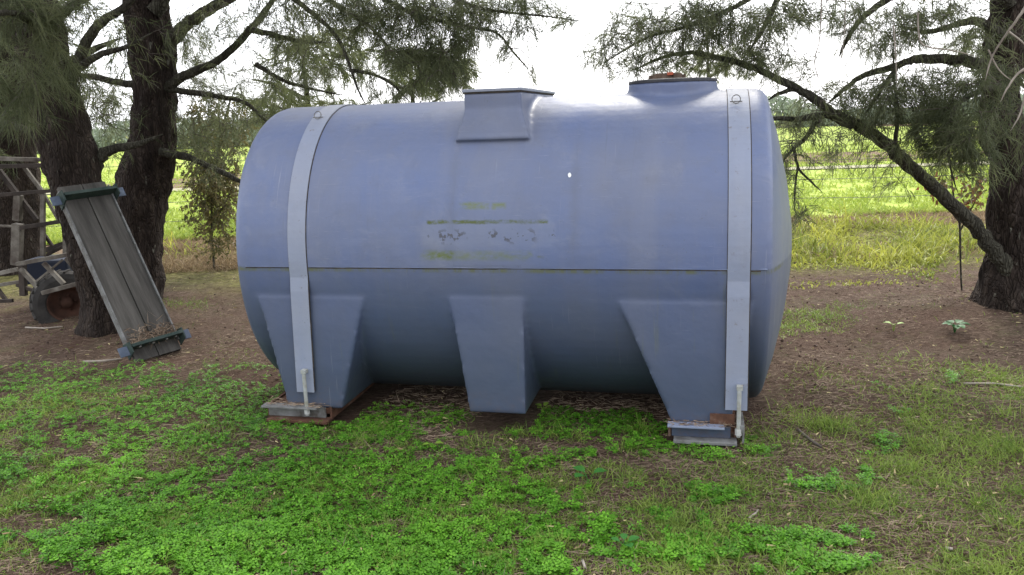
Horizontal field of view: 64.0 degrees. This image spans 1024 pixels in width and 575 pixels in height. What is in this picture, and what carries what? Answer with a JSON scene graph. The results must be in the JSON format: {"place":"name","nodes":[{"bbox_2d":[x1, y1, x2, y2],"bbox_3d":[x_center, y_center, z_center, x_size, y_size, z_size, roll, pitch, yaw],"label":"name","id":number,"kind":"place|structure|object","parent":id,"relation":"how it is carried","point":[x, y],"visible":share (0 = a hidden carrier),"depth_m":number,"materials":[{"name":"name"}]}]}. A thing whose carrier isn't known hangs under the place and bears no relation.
{"place":"outdoors","nodes":[
{"label":"outdoors","id":0,"kind":"place"},
{"bbox_2d":[0,123,1023,574],"bbox_3d":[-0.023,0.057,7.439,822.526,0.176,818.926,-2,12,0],"label":"ground","id":1,"kind":"structure","parent":0,"point":[990,327],"depth_m":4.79,"materials":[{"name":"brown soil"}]},
{"bbox_2d":[0,157,79,323],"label":"farm implement","id":2,"kind":"object","parent":1,"relation":"on","point":[50,279],"visible":0.7,"depth_m":7.22,"materials":[{"name":"metal"}]},
{"bbox_2d":[25,326,62,328],"bbox_3d":[-3.966,0.340,6.909,0.383,0.032,0.070,1,12,15],"label":"fallen stick","id":3,"kind":"object","parent":1,"relation":"on","point":[43,327],"visible":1,"depth_m":6.88,"materials":[{"name":"wood"}]},
{"bbox_2d":[0,0,132,275],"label":"casuarina tree","id":4,"kind":"object","parent":1,"relation":"on","point":[19,178],"visible":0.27,"depth_m":9.29,"materials":[{"name":"green plant"}]},
{"bbox_2d":[58,0,93,33],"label":"casuarina tree","id":5,"kind":"object","parent":1,"relation":"on","point":[78,10],"depth_m":15.02,"materials":[{"name":"green plant"}]},
{"bbox_2d":[0,0,195,337],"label":"casuarina tree","id":6,"kind":"object","parent":1,"relation":"on","point":[55,117],"visible":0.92,"depth_m":6.06,"materials":[{"name":"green plant"}]},
{"bbox_2d":[83,358,121,362],"bbox_3d":[-2.940,0.524,5.885,0.258,0.022,0.026,-4,12,-10],"label":"fallen stick","id":7,"kind":"object","parent":1,"relation":"on","point":[92,361],"visible":0.88,"depth_m":5.87,"materials":[{"name":"wood"}]},
{"bbox_2d":[49,181,191,362],"bbox_3d":[-2.857,-0.152,5.997,0.532,1.430,0.184,-20,-10,-48],"label":"spare cradle","id":8,"kind":"object","parent":1,"relation":"on","point":[127,288],"visible":1,"depth_m":6.00,"materials":[{"name":"grey wood"}]},
{"bbox_2d":[176,84,258,270],"bbox_3d":[-3.289,-1.213,9.225,0.924,2.097,1.160,-2,12,0],"label":"vine shrub","id":9,"kind":"object","parent":1,"relation":"on","point":[216,206],"visible":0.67,"depth_m":9.12,"materials":[{"name":"green plant"}]},
{"bbox_2d":[225,22,381,134],"bbox_3d":[-3.868,-3.331,16.058,3.189,3.745,3.690,-2,12,0],"label":"casuarina tree","id":10,"kind":"object","parent":1,"relation":"on","point":[320,102],"visible":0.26,"depth_m":15.38,"materials":[{"name":"green plant"}]},
{"bbox_2d":[79,0,586,298],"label":"casuarina tree","id":11,"kind":"object","parent":1,"relation":"on","point":[145,183],"visible":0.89,"depth_m":6.72,"materials":[{"name":"green plant"}]},
{"bbox_2d":[354,41,485,104],"bbox_3d":[-2.419,-4.105,19.580,3.778,3.728,3.599,-2,12,0],"label":"casuarina tree","id":12,"kind":"object","parent":1,"relation":"on","point":[405,82],"visible":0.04,"depth_m":18.85,"materials":[{"name":"green plant"}]},
{"bbox_2d":[0,359,963,574],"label":"clover patch","id":13,"kind":"object","parent":1,"relation":"on","point":[839,559],"visible":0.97,"depth_m":3.45,"materials":[{"name":"green plant"}]},
{"bbox_2d":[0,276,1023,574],"bbox_3d":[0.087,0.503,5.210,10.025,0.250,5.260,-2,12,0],"label":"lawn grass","id":14,"kind":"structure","parent":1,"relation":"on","point":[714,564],"depth_m":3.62,"materials":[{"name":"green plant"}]},
{"bbox_2d":[0,269,1023,574],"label":"leaf bits","id":15,"kind":"object","parent":1,"relation":"on","point":[632,467],"visible":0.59,"depth_m":3.79,"materials":[{"name":"plant"}]},
{"bbox_2d":[0,257,1023,574],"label":"cones and clods","id":16,"kind":"object","parent":1,"relation":"on","point":[574,443],"visible":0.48,"depth_m":4.10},
{"bbox_2d":[236,72,791,446],"bbox_3d":[0.013,-0.300,4.902,3.148,1.823,1.718,1,12,13],"label":"water tank","id":17,"kind":"object","parent":1,"relation":"on","point":[515,250],"visible":1,"depth_m":4.25,"materials":[{"name":"plastic"}]},
{"bbox_2d":[43,139,988,227],"bbox_3d":[0.949,-1.454,12.086,30.000,1.501,0.102,-2,12,0],"label":"wire fence","id":18,"kind":"object","parent":1,"relation":"on","point":[789,198],"visible":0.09,"depth_m":12.07,"materials":[{"name":"grey metal"}]},
{"bbox_2d":[37,93,1023,153],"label":"wood","id":19,"kind":"object","parent":1,"relation":"on","point":[784,108],"visible":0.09,"depth_m":69.85,"materials":[{"name":"green plant"}]},
{"bbox_2d":[535,402,551,410],"bbox_3d":[0.179,0.693,4.675,0.094,0.054,0.091,-2,12,0],"label":"broadleaf weed","id":20,"kind":"object","parent":1,"relation":"on","point":[544,404],"visible":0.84,"depth_m":4.69,"materials":[{"name":"green plant"}]},
{"bbox_2d":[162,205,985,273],"bbox_3d":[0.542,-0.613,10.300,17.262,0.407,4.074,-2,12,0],"label":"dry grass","id":21,"kind":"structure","parent":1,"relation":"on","point":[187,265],"depth_m":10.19,"materials":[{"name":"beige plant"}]},
{"bbox_2d":[163,195,985,288],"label":"verge grass","id":22,"kind":"structure","parent":1,"relation":"on","point":[934,243],"depth_m":8.98,"materials":[{"name":"green plant"}]},
{"bbox_2d":[573,465,606,481],"bbox_3d":[0.355,0.852,3.694,0.155,0.067,0.136,-2,12,0],"label":"broadleaf weed","id":23,"kind":"object","parent":1,"relation":"on","point":[582,468],"visible":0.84,"depth_m":3.71,"materials":[{"name":"green plant"}]},
{"bbox_2d":[611,533,639,546],"bbox_3d":[0.420,0.961,3.062,0.097,0.054,0.093,5,14,32],"label":"broadleaf weed","id":24,"kind":"object","parent":1,"relation":"on","point":[631,537],"visible":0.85,"depth_m":3.07,"materials":[{"name":"green plant"}]},
{"bbox_2d":[656,41,759,89],"bbox_3d":[7.063,-6.741,29.197,4.254,4.351,3.866,2,12,19],"label":"casuarina tree","id":25,"kind":"object","parent":1,"relation":"on","point":[698,69],"visible":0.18,"depth_m":29.05,"materials":[{"name":"green plant"}]},
{"bbox_2d":[571,0,1023,314],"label":"casuarina tree","id":26,"kind":"object","parent":1,"relation":"on","point":[997,66],"visible":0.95,"depth_m":5.40,"materials":[{"name":"green plant"}]},
{"bbox_2d":[796,428,821,447],"bbox_3d":[1.483,0.754,4.101,0.021,0.017,0.227,-4,12,-8],"label":"fallen stick","id":27,"kind":"object","parent":1,"relation":"on","point":[809,439],"visible":1,"depth_m":4.09,"materials":[{"name":"grey wood"}]},
{"bbox_2d":[916,170,988,289],"bbox_3d":[3.820,-0.502,7.080,0.576,1.197,0.452,-9,13,-30],"label":"young shrub","id":28,"kind":"object","parent":1,"relation":"on","point":[973,198],"visible":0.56,"depth_m":7.01,"materials":[{"name":"green plant"}]},
{"bbox_2d":[942,320,969,332],"bbox_3d":[3.078,0.280,5.686,0.186,0.086,0.170,-12,15,-39],"label":"broadleaf weed","id":29,"kind":"object","parent":1,"relation":"on","point":[950,322],"visible":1,"depth_m":5.68,"materials":[{"name":"green plant"}]},
{"bbox_2d":[941,26,1023,87],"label":"casuarina tree","id":30,"kind":"object","parent":1,"relation":"on","point":[971,50],"visible":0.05,"depth_m":18.20,"materials":[{"name":"green plant"}]},
{"bbox_2d":[963,382,1022,387],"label":"fallen stick","id":31,"kind":"object","parent":1,"relation":"on","point":[965,383],"visible":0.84,"depth_m":4.70,"materials":[{"name":"grey wood"}]},
{"bbox_2d":[37,113,989,244],"bbox_3d":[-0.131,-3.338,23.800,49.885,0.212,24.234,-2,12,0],"label":"field grass","id":32,"kind":"structure","parent":0,"point":[187,232],"depth_m":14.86,"materials":[{"name":"green plant"}]},
{"bbox_2d":[46,162,989,193],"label":"field track","id":33,"kind":"structure","parent":0,"point":[811,167],"depth_m":21.68,"materials":[{"name":"soil"}]},
{"bbox_2d":[65,0,1023,133],"label":"sky","id":34,"kind":"structure","parent":0,"point":[555,65],"materials":[{"name":"white"}]}
]}

